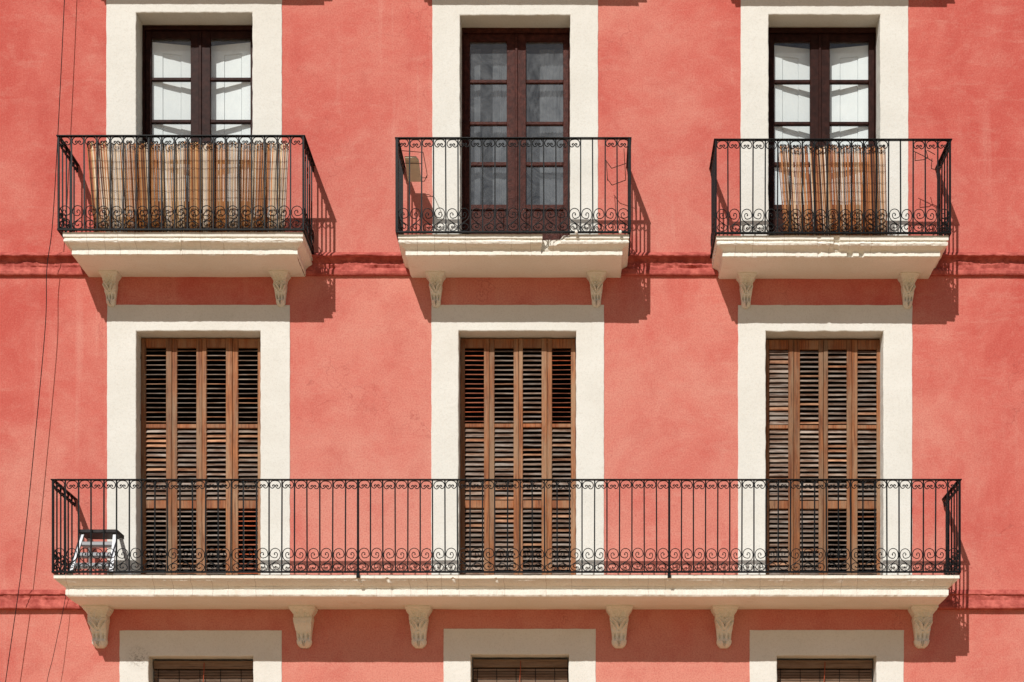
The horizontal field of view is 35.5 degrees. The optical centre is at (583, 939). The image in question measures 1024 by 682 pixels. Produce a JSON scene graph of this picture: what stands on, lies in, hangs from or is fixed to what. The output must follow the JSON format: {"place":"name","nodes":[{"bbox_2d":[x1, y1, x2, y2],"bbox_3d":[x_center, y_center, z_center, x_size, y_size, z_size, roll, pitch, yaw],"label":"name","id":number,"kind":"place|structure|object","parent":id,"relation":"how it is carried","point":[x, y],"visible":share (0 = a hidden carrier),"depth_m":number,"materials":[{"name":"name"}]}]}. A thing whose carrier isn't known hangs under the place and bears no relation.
{"place":"outdoors","nodes":[
{"label":"outdoors","id":0,"kind":"place"},
{"bbox_2d":[0,0,1023,681],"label":"apartment building","id":1,"kind":"structure","parent":0,"point":[356,344],"depth_m":17.00,"materials":[{"name":"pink paint"}]},
{"bbox_2d":[5,0,64,681],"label":"hanging cable","id":2,"kind":"object","parent":1,"relation":"hanging from","point":[43,347],"visible":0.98,"depth_m":16.82,"materials":[{"name":"black rubber"}]},
{"bbox_2d":[47,596,65,680],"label":"hanging cable","id":3,"kind":"object","parent":1,"relation":"hanging from","point":[56,640],"visible":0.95,"depth_m":16.87,"materials":[{"name":"black rubber"}]},
{"bbox_2d":[67,529,132,574],"bbox_3d":[-5.007,-3.981,16.609,0.533,0.513,0.627,0,0,0],"label":"step ladder","id":4,"kind":"object","parent":1,"relation":"on","point":[98,533],"visible":0.64,"depth_m":16.48,"materials":[{"name":"metal"}]},
{"bbox_2d":[56,135,314,253],"bbox_3d":[-4.131,-7.757,16.680,2.549,0.972,0.639,0,0,0],"label":"iron railing","id":5,"kind":"object","parent":1,"relation":"on","point":[305,225],"visible":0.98,"depth_m":16.38,"materials":[{"name":"black metal"}]},
{"bbox_2d":[87,140,288,231],"bbox_3d":[-4.067,-7.736,16.413,2.082,0.937,0.048,0,0,0],"label":"reed screen","id":6,"kind":"object","parent":5,"relation":"attached to","point":[207,175],"visible":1,"depth_m":16.41,"materials":[{"name":"wicker"}]},
{"bbox_2d":[142,25,252,231],"bbox_3d":[-4.145,-8.560,17.315,1.232,2.597,0.186,0,0,0],"label":"french door","id":7,"kind":"structure","parent":1,"relation":"in","point":[200,88],"depth_m":17.30,"materials":[{"name":"brown paint"}]},
{"bbox_2d":[154,661,252,681],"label":"wooden blind","id":8,"kind":"object","parent":1,"relation":"attached to","point":[204,669],"visible":0.87,"depth_m":17.16,"materials":[{"name":"brown wood"}]},
{"bbox_2d":[50,479,961,577],"bbox_3d":[-0.791,-4.191,16.628,9.275,1.001,0.741,0,0,0],"label":"iron railing","id":9,"kind":"object","parent":1,"relation":"on","point":[949,569],"visible":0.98,"depth_m":16.27,"materials":[{"name":"black metal"}]},
{"bbox_2d":[395,137,631,255],"bbox_3d":[-0.725,-7.723,16.672,2.424,0.993,0.653,0,0,0],"label":"iron railing","id":10,"kind":"object","parent":1,"relation":"on","point":[399,208],"visible":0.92,"depth_m":16.37,"materials":[{"name":"black metal"}]},
{"bbox_2d":[400,150,426,181],"bbox_3d":[-1.772,-8.081,16.690,0.250,0.130,0.427,0,0,0],"label":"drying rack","id":11,"kind":"object","parent":10,"relation":"attached to","point":[415,174],"visible":0.95,"depth_m":16.68,"materials":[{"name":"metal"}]},
{"bbox_2d":[606,152,625,184],"bbox_3d":[0.340,-8.080,16.717,0.229,0.338,0.052,0,0,23],"label":"drying rack","id":12,"kind":"object","parent":10,"relation":"attached to","point":[614,167],"visible":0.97,"depth_m":16.70,"materials":[{"name":"metal"}]},
{"bbox_2d":[462,28,569,239],"bbox_3d":[-0.733,-8.536,17.295,1.166,2.590,0.146,0,0,0],"label":"french door","id":13,"kind":"structure","parent":1,"relation":"in","point":[510,82],"depth_m":17.25,"materials":[{"name":"brown wood"}]},
{"bbox_2d":[473,659,567,681],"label":"wooden blind","id":14,"kind":"object","parent":1,"relation":"attached to","point":[521,663],"visible":1,"depth_m":17.16,"materials":[{"name":"brown wood"}]},
{"bbox_2d":[768,27,875,235],"bbox_3d":[2.556,-8.532,17.315,1.183,2.607,0.186,0,0,0],"label":"french door","id":15,"kind":"structure","parent":1,"relation":"in","point":[819,91],"depth_m":17.29,"materials":[{"name":"brown paint"}]},
{"bbox_2d":[777,660,872,681],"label":"wooden blind","id":16,"kind":"object","parent":1,"relation":"attached to","point":[824,664],"visible":0.89,"depth_m":17.16,"materials":[{"name":"brown wood"}]},
{"bbox_2d":[709,138,951,257],"bbox_3d":[2.551,-7.721,16.680,2.441,0.969,0.639,0,0,0],"label":"iron railing","id":17,"kind":"object","parent":1,"relation":"on","point":[713,174],"visible":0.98,"depth_m":16.37,"materials":[{"name":"black metal"}]},
{"bbox_2d":[778,144,887,235],"bbox_3d":[2.552,-7.706,16.413,1.131,0.944,0.047,0,0,0],"label":"reed screen","id":18,"kind":"object","parent":17,"relation":"attached to","point":[869,181],"visible":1,"depth_m":16.41,"materials":[{"name":"wicker"}]},
{"bbox_2d":[914,150,941,169],"bbox_3d":[3.573,-8.125,16.625,0.289,0.205,0.058,0,0,0],"label":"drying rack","id":19,"kind":"object","parent":17,"relation":"attached to","point":[926,158],"visible":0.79,"depth_m":16.65,"materials":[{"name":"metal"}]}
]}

